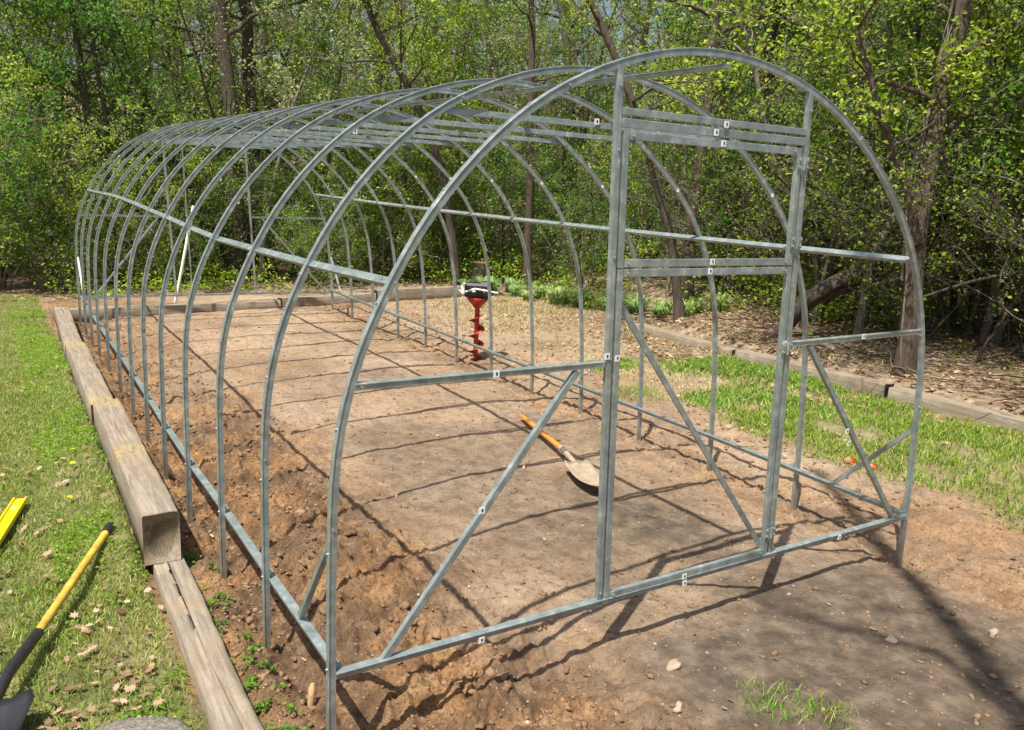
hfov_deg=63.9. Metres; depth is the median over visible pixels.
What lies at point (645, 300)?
daylily clump
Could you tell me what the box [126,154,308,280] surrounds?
shrub
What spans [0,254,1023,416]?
brushwood
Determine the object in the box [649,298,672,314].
daylily clump
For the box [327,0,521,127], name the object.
forest tree
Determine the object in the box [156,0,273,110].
forest tree
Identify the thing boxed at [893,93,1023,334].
arching shrub
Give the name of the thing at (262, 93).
young tree
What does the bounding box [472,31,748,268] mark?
arching shrub
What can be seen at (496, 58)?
thin tree
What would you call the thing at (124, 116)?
thin tree
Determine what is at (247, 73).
forest tree
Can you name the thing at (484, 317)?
rock
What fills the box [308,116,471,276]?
shrub
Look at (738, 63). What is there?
thin tree
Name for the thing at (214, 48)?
forest tree
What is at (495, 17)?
sapling
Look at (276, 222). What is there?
shrub
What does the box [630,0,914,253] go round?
forest tree
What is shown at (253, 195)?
arching shrub
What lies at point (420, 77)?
sapling
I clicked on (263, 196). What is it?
arching shrub
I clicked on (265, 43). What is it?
forest tree
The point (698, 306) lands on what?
daylily clump
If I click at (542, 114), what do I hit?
shrub
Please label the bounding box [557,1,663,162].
thin tree
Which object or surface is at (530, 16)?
forest tree
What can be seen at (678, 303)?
leaning tree
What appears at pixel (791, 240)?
door leaf
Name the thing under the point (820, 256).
arching shrub
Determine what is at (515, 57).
sapling
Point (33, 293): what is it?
leaf litter
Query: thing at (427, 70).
thin tree
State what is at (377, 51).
thin tree
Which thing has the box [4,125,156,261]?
shrub
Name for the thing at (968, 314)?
thin tree
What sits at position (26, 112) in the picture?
thin tree
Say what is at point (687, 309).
daylily clump
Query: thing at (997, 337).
young tree
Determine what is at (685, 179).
arching shrub
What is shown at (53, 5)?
sapling
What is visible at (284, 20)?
sapling
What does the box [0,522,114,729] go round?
shovel
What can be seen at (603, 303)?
daylily clump
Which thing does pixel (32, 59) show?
forest tree
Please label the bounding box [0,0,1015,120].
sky
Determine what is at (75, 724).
fallen leaves
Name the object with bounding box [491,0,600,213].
sapling
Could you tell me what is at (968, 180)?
shrub
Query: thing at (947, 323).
arching shrub
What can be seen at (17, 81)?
young tree
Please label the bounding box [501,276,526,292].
daylily clump
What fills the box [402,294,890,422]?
dry grass
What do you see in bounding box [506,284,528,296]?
daylily clump
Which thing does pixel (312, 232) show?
shrub
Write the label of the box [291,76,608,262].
arching shrub
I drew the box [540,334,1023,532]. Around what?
lawn grass
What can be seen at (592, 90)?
thin tree
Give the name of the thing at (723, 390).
lawn grass
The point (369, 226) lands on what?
shrub
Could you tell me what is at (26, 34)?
forest tree
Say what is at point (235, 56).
forest tree
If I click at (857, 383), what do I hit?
landscape timber
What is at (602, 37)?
thin tree
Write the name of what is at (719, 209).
shrub
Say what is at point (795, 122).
young tree
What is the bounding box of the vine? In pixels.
[786,0,984,356]
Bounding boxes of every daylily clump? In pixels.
[456,278,472,284]
[473,276,512,295]
[474,276,494,281]
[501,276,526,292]
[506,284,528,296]
[521,289,540,301]
[527,284,548,299]
[543,285,576,304]
[567,290,602,308]
[594,290,636,300]
[596,294,624,310]
[622,293,652,311]
[624,299,648,314]
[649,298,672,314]
[650,305,669,317]
[666,297,707,316]
[686,300,707,313]
[702,292,740,311]
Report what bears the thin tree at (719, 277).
on the ground at (432, 524)
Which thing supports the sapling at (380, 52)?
on the ground at (432, 524)
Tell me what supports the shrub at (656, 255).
on the ground at (432, 524)
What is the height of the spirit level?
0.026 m
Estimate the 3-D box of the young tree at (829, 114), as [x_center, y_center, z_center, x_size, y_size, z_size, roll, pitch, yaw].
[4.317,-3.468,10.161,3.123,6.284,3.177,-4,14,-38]
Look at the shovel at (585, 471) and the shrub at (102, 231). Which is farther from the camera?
the shrub at (102, 231)
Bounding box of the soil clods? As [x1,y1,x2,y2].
[110,381,681,729]
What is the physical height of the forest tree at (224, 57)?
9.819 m
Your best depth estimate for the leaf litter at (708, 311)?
9.02 m
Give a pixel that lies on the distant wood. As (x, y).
(619, 18)
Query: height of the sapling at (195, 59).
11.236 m
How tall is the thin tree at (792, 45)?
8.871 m
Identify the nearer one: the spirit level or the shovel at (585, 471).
the spirit level
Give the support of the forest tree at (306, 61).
on the ground at (432, 524)
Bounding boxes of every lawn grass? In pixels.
[0,293,206,729]
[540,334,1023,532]
[568,328,909,420]
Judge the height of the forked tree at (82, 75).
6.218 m
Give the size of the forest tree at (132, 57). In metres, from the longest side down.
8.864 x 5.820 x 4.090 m
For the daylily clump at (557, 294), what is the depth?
12.42 m
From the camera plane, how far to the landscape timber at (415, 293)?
12.29 m
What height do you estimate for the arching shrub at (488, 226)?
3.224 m
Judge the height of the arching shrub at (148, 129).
3.536 m
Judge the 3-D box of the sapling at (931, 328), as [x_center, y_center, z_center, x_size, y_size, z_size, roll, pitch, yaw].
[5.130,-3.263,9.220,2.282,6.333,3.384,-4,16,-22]
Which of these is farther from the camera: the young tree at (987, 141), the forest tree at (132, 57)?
the forest tree at (132, 57)
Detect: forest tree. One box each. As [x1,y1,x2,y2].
[0,3,115,202]
[0,26,90,164]
[1,0,196,233]
[4,0,100,116]
[17,0,222,252]
[39,0,314,261]
[65,0,198,204]
[80,0,363,281]
[89,0,193,120]
[129,1,304,206]
[139,4,331,191]
[149,0,268,275]
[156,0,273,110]
[167,0,315,232]
[243,0,374,160]
[258,0,454,191]
[274,0,417,225]
[299,1,484,163]
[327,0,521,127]
[343,0,550,233]
[408,0,520,151]
[446,0,535,126]
[448,0,665,250]
[472,0,624,229]
[475,0,640,288]
[476,1,610,150]
[503,0,647,133]
[557,0,722,187]
[574,0,705,237]
[579,0,835,301]
[600,0,799,237]
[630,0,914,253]
[645,2,747,113]
[651,2,809,235]
[665,2,761,233]
[733,0,871,292]
[758,3,982,210]
[789,0,1014,247]
[856,0,1023,184]
[976,0,1023,181]
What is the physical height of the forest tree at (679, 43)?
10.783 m
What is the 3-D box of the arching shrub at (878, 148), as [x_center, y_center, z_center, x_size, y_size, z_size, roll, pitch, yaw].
[3.825,-2.194,10.796,4.025,3.143,6.884,-2,14,-23]
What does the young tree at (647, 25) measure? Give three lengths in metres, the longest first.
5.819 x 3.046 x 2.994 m
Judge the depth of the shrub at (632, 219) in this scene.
13.48 m
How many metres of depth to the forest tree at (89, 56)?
16.00 m
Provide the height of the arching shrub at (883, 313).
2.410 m
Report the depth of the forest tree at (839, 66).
16.75 m
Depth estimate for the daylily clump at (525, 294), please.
12.66 m
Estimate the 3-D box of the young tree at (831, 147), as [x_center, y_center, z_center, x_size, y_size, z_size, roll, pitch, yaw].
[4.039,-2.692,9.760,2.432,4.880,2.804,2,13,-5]
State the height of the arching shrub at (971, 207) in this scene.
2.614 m
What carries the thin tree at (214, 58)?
on the ground at (432, 524)
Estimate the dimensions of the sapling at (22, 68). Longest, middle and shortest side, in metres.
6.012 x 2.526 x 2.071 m
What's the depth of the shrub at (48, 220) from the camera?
13.35 m
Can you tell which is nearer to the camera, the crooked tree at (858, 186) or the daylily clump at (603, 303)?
the crooked tree at (858, 186)
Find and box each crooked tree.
[661,0,900,317]
[785,32,1023,341]
[805,113,1023,269]
[856,175,1023,311]
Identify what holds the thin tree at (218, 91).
on the ground at (432, 524)
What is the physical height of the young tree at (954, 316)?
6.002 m
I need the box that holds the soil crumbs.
[75,304,1023,729]
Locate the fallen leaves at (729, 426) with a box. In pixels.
[360,299,1023,568]
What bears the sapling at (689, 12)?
on the ground at (432, 524)
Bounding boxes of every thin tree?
[0,0,215,237]
[0,1,97,202]
[0,6,147,258]
[0,50,77,204]
[65,0,243,234]
[76,0,215,235]
[94,0,303,260]
[99,0,323,274]
[134,0,355,189]
[178,0,297,162]
[210,0,462,222]
[214,0,459,245]
[235,0,339,178]
[283,0,470,254]
[336,0,487,190]
[343,0,510,264]
[395,0,535,198]
[438,0,575,234]
[461,0,590,205]
[484,0,645,254]
[515,0,641,163]
[546,0,668,201]
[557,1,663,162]
[599,0,875,293]
[628,0,846,284]
[643,0,807,240]
[655,4,791,143]
[702,1,851,207]
[734,7,997,306]
[754,2,1018,208]
[775,0,1023,327]
[873,0,1018,324]
[938,2,1023,332]
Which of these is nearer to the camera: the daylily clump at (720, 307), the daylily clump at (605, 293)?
the daylily clump at (720, 307)
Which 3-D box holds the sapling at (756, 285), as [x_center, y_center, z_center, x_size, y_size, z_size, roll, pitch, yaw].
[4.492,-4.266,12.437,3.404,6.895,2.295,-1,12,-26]
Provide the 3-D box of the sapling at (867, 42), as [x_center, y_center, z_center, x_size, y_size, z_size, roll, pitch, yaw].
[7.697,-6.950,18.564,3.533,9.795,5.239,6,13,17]
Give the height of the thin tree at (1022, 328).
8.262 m
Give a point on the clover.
(69, 529)
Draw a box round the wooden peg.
[307,683,315,707]
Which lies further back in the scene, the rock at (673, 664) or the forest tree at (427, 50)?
the forest tree at (427, 50)
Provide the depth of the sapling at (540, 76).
24.26 m
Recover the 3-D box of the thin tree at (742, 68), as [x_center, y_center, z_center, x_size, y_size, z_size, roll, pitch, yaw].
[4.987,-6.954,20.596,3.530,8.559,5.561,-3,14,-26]
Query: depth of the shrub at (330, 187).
18.41 m
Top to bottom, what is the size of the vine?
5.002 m
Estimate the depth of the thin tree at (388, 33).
19.07 m
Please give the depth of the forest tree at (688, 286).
11.41 m
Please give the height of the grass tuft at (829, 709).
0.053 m
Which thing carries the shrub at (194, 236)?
on the ground at (432, 524)
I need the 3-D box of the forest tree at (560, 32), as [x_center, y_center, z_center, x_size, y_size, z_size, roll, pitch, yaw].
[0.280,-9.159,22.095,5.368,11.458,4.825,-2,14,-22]
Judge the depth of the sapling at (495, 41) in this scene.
14.92 m
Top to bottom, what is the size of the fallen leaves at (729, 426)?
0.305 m
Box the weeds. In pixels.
[182,552,309,729]
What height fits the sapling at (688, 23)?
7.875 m
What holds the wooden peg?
on the ground at (432, 524)
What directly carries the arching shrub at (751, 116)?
on the ground at (432, 524)
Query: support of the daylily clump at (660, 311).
on the ground at (432, 524)
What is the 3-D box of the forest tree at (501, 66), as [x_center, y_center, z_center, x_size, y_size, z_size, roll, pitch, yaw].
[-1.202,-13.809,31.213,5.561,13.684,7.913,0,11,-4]
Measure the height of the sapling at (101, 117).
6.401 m
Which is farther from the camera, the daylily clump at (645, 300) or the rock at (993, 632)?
the daylily clump at (645, 300)
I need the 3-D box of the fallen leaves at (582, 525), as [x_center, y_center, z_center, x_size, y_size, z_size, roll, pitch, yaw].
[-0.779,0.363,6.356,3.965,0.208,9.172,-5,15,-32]
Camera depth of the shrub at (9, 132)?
10.19 m
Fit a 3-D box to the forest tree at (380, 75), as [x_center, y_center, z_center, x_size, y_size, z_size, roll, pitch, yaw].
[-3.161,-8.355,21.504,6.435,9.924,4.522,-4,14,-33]
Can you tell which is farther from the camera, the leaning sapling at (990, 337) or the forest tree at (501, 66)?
the forest tree at (501, 66)
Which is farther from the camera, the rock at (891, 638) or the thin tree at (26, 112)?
the thin tree at (26, 112)
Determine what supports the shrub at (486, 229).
on the ground at (432, 524)
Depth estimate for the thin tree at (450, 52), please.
19.22 m
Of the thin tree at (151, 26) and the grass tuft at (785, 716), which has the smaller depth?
the grass tuft at (785, 716)
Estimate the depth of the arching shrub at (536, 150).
16.96 m
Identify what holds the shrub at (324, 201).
on the ground at (432, 524)
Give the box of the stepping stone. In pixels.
[94,716,190,729]
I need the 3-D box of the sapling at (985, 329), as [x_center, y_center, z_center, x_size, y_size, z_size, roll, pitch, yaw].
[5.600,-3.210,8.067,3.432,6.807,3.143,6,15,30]
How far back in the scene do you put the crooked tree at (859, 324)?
8.45 m
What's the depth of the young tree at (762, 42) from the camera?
12.71 m
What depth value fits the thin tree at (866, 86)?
10.86 m
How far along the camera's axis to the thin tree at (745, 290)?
12.17 m
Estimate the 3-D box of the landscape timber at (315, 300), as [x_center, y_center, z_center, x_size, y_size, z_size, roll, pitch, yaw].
[-2.562,-0.874,11.443,1.431,0.204,0.148,-8,16,-39]
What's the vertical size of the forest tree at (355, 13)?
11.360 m
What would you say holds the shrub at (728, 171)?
on the ground at (432, 524)
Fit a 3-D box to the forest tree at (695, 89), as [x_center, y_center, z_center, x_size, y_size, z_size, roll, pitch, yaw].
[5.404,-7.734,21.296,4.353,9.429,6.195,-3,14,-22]
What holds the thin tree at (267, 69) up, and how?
on the ground at (432, 524)
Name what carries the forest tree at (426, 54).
on the ground at (432, 524)
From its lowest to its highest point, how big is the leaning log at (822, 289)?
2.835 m
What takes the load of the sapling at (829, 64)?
on the ground at (432, 524)
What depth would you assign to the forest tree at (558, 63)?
24.83 m
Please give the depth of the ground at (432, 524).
4.15 m
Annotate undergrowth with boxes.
[1,213,1023,380]
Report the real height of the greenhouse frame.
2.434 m
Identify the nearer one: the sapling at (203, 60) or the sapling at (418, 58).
the sapling at (203, 60)
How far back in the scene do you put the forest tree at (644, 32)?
25.67 m
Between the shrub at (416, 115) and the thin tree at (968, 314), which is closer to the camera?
the thin tree at (968, 314)
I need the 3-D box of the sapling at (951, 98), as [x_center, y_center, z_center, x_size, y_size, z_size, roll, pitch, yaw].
[7.115,-4.852,13.360,3.021,7.823,3.685,0,12,-9]
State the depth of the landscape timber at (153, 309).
10.11 m
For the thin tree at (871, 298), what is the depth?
8.82 m
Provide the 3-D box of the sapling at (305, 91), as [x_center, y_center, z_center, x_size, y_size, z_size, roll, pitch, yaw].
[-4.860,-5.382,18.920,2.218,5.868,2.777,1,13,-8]
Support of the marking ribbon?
on the ground at (432, 524)
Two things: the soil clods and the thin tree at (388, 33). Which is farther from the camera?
the thin tree at (388, 33)
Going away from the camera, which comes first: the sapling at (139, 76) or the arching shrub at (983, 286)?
the arching shrub at (983, 286)
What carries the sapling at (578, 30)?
on the ground at (432, 524)
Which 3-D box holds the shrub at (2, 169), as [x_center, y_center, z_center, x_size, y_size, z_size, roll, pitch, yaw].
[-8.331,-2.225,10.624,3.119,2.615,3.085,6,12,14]
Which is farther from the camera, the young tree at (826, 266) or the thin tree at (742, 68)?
the thin tree at (742, 68)
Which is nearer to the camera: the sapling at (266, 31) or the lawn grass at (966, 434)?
the lawn grass at (966, 434)
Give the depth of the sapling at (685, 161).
12.26 m
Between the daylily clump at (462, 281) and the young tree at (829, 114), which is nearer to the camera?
the young tree at (829, 114)
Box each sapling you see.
[0,0,36,195]
[0,0,103,277]
[0,0,122,284]
[0,0,158,276]
[3,2,96,213]
[22,0,206,293]
[32,0,266,202]
[47,0,233,271]
[82,0,200,219]
[155,0,301,255]
[182,0,386,282]
[193,0,343,250]
[208,0,409,229]
[254,0,344,224]
[260,0,437,238]
[270,0,385,243]
[272,0,416,280]
[321,0,494,271]
[342,0,504,274]
[343,0,496,263]
[358,0,478,185]
[387,0,534,238]
[397,0,525,252]
[411,0,573,275]
[447,2,577,194]
[453,0,581,228]
[489,0,608,273]
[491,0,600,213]
[534,0,659,250]
[578,0,761,258]
[582,0,762,280]
[602,0,839,268]
[627,0,781,297]
[633,0,803,239]
[636,4,757,221]
[700,0,880,300]
[713,0,861,287]
[719,1,796,242]
[768,0,1021,325]
[779,0,977,262]
[789,3,893,209]
[809,0,1020,320]
[846,3,1023,331]
[868,3,1019,290]
[883,0,1023,342]
[898,0,1023,294]
[973,233,1023,361]
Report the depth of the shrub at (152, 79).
15.69 m
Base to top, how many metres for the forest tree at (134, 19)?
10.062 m
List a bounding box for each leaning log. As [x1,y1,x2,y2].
[768,132,1023,337]
[793,173,1016,328]
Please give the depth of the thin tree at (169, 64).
14.46 m
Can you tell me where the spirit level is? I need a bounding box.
[0,496,26,544]
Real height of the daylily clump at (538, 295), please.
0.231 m
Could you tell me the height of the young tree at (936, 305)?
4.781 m
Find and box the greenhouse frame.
[75,47,924,729]
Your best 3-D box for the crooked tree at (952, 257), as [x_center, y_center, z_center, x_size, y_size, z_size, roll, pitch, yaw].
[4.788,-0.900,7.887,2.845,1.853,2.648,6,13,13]
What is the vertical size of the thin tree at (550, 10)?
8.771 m
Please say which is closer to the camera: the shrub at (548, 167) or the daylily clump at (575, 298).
the daylily clump at (575, 298)
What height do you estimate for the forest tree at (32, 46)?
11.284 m
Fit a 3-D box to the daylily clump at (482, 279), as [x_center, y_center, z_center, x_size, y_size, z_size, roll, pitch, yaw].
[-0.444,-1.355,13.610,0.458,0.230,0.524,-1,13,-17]
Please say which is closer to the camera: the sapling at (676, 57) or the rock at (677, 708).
the rock at (677, 708)
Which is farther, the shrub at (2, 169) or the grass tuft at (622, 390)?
the shrub at (2, 169)
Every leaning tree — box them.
[275,0,467,285]
[548,0,778,322]
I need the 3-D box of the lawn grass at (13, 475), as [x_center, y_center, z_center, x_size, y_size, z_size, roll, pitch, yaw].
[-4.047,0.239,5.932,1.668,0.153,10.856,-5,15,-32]
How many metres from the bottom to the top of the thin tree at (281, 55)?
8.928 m
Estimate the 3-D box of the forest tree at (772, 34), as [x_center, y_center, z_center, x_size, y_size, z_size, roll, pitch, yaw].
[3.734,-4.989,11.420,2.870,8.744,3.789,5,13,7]
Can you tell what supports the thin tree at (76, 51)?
on the ground at (432, 524)
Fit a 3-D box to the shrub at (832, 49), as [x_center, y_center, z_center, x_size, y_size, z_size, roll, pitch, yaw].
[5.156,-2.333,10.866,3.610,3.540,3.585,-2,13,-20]
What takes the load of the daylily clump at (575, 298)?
on the ground at (432, 524)
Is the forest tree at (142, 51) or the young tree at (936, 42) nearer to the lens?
the young tree at (936, 42)
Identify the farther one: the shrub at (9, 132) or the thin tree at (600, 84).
the thin tree at (600, 84)
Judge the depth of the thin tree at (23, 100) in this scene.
13.28 m
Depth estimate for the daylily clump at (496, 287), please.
13.10 m
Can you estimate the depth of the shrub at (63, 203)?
11.03 m
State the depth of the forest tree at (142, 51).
27.72 m
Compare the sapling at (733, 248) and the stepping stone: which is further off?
the sapling at (733, 248)
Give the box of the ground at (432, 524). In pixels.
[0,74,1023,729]
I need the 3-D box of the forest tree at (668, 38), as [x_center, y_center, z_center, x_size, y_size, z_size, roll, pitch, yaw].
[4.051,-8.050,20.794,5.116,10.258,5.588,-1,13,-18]
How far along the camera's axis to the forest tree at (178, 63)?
14.36 m
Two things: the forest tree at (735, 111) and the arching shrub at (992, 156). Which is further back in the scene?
the forest tree at (735, 111)
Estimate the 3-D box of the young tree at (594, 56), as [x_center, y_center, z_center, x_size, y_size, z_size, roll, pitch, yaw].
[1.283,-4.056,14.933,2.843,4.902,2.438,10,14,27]
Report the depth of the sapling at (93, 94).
12.29 m
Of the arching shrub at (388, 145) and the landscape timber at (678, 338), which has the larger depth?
the arching shrub at (388, 145)
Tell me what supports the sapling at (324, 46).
on the ground at (432, 524)
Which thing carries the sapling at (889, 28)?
on the ground at (432, 524)
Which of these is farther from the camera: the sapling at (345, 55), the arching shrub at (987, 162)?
the sapling at (345, 55)
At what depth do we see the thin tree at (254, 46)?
22.46 m
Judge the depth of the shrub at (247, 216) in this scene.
12.81 m
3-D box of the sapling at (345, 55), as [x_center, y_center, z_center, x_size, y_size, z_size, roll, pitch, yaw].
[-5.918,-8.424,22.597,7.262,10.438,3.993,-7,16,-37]
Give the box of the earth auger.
[451,274,504,360]
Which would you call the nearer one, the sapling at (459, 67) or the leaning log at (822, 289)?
the leaning log at (822, 289)
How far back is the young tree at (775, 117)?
11.36 m
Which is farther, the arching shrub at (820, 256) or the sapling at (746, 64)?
the sapling at (746, 64)
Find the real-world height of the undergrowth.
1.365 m
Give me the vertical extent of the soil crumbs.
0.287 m
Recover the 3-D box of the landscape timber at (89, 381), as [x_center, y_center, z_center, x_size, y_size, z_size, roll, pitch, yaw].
[-3.241,0.121,6.273,0.159,0.205,2.215,-5,14,-31]
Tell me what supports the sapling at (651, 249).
on the ground at (432, 524)
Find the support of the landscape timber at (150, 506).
on the ground at (432, 524)
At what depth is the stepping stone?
2.63 m
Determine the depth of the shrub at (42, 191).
10.86 m
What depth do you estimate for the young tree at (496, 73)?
16.10 m
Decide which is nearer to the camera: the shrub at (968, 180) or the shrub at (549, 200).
the shrub at (968, 180)
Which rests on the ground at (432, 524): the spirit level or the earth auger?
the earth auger
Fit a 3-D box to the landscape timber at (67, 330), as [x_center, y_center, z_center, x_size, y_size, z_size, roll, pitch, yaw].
[-4.468,-0.331,8.250,0.154,0.184,2.516,-4,14,-30]
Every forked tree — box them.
[0,0,229,284]
[679,0,1023,376]
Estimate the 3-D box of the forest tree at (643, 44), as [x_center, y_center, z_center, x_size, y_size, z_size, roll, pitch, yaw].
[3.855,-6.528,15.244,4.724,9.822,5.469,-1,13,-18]
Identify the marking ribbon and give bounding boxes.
[844,456,855,462]
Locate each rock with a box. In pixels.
[479,315,488,319]
[666,659,680,670]
[672,700,681,712]
[884,634,897,643]
[986,628,998,637]
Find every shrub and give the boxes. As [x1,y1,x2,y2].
[0,52,193,290]
[0,70,178,251]
[0,77,307,269]
[0,89,103,268]
[0,132,77,268]
[0,137,60,289]
[0,145,30,199]
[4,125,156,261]
[33,113,219,287]
[72,63,497,276]
[93,149,278,283]
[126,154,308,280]
[151,144,293,275]
[157,99,360,258]
[157,136,332,246]
[182,150,324,248]
[231,148,405,285]
[263,115,400,261]
[264,139,438,280]
[272,121,450,250]
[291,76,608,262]
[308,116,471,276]
[336,106,511,277]
[347,86,654,245]
[372,86,519,265]
[394,105,590,277]
[396,124,562,277]
[406,102,573,270]
[410,106,591,258]
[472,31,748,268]
[482,143,591,232]
[494,89,665,251]
[494,128,680,287]
[495,127,658,276]
[521,46,1021,297]
[551,119,726,257]
[573,88,861,293]
[578,90,1016,311]
[629,108,860,278]
[655,34,1023,319]
[692,88,1023,324]
[709,121,852,284]
[713,90,876,279]
[717,34,1023,333]
[761,155,1023,346]
[770,29,1022,299]
[844,123,1023,232]
[869,147,1023,335]
[879,88,1023,346]
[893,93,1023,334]
[902,74,1023,325]
[907,124,1023,347]
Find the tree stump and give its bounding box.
[471,261,486,281]
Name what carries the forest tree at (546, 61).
on the ground at (432, 524)
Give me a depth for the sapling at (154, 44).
12.31 m
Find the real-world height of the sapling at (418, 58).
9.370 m
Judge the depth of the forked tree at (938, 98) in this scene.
7.19 m
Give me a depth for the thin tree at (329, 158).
14.57 m
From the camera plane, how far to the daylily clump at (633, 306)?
11.56 m
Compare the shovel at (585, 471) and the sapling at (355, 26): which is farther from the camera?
the sapling at (355, 26)
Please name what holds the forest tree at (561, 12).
on the ground at (432, 524)
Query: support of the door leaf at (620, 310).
in the greenhouse frame
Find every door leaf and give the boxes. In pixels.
[602,266,792,598]
[616,131,809,267]
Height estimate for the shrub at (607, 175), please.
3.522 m
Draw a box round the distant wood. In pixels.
[0,0,1018,211]
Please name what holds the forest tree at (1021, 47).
on the ground at (432, 524)
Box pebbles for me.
[182,337,1008,729]
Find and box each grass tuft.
[618,380,665,401]
[732,670,818,727]
[804,691,859,729]
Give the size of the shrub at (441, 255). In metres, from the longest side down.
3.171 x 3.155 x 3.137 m
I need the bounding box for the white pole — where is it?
[174,205,193,302]
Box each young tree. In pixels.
[0,0,72,172]
[0,0,186,262]
[0,3,35,277]
[28,0,228,268]
[181,0,354,275]
[364,0,528,264]
[405,0,581,272]
[518,0,666,224]
[590,0,724,267]
[651,0,853,267]
[697,0,1015,304]
[698,0,942,294]
[708,0,951,322]
[743,0,987,323]
[747,0,929,276]
[781,0,1023,329]
[845,0,1023,286]
[861,1,1016,231]
[870,0,1022,319]
[915,0,1023,335]
[944,0,1023,199]
[962,0,1023,342]
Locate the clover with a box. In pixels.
[10,309,189,727]
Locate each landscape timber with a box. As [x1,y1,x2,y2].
[54,306,81,357]
[65,342,112,427]
[69,299,280,322]
[93,398,180,565]
[150,553,263,729]
[277,292,375,307]
[374,285,463,301]
[635,323,741,355]
[735,349,893,399]
[887,386,1023,431]
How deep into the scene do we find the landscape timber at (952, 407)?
6.62 m
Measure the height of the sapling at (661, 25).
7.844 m
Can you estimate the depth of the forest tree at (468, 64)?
24.15 m
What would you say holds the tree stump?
on the ground at (432, 524)
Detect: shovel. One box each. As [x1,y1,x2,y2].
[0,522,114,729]
[519,414,598,487]
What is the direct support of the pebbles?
on the ground at (432, 524)
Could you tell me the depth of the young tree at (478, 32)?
15.70 m
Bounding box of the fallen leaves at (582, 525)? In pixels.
[166,315,1021,729]
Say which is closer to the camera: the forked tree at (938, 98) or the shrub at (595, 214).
the forked tree at (938, 98)
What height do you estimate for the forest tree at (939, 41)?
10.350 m
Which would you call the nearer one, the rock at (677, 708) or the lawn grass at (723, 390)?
the rock at (677, 708)
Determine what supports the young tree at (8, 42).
on the ground at (432, 524)
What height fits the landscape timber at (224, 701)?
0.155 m
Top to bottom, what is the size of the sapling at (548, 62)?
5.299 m
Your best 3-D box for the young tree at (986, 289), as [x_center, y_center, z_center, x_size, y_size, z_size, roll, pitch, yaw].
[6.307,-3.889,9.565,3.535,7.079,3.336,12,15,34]
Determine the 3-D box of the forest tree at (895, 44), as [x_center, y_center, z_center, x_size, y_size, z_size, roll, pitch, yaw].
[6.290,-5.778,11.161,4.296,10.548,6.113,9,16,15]
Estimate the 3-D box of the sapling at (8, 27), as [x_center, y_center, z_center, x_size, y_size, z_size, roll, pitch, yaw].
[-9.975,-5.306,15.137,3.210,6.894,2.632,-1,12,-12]
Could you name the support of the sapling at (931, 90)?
on the ground at (432, 524)
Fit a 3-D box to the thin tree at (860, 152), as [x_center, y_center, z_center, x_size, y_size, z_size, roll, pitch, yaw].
[5.052,-3.587,10.990,4.159,6.204,2.684,9,14,27]
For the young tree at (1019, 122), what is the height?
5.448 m
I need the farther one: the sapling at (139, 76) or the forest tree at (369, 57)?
the forest tree at (369, 57)
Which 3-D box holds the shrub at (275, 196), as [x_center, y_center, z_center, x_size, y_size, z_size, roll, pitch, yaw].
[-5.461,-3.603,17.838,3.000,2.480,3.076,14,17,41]
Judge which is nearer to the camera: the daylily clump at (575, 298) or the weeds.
the weeds
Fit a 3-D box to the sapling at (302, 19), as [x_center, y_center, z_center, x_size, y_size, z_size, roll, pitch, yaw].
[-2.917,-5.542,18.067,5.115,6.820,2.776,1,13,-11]
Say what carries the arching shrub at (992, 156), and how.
on the ground at (432, 524)
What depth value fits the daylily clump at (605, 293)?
12.14 m
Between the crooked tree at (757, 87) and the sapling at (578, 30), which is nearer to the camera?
the crooked tree at (757, 87)
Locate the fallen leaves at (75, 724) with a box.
[0,314,177,729]
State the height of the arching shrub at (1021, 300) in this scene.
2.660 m
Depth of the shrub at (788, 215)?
13.68 m
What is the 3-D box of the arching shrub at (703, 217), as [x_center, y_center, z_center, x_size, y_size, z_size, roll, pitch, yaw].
[3.263,-2.586,12.245,2.930,3.178,4.281,14,17,41]
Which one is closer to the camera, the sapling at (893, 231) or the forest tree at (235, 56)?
the sapling at (893, 231)
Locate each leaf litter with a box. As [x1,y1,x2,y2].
[0,237,731,299]
[542,287,1023,442]
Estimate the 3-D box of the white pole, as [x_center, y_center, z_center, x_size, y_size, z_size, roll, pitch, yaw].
[-4.064,-1.308,10.156,0.317,1.324,0.041,-5,15,-32]
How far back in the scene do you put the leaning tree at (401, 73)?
12.34 m
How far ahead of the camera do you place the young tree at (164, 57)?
12.72 m
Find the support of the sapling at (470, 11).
on the ground at (432, 524)
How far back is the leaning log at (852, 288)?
8.96 m
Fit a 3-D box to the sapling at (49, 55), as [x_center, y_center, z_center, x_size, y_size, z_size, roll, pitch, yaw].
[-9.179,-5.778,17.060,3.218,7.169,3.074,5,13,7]
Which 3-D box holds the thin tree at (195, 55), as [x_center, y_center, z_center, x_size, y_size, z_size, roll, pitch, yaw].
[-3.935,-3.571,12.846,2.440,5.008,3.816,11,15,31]
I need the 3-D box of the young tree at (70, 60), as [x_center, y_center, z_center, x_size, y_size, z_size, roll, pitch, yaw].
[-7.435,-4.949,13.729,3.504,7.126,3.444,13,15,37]
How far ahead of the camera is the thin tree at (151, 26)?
17.31 m

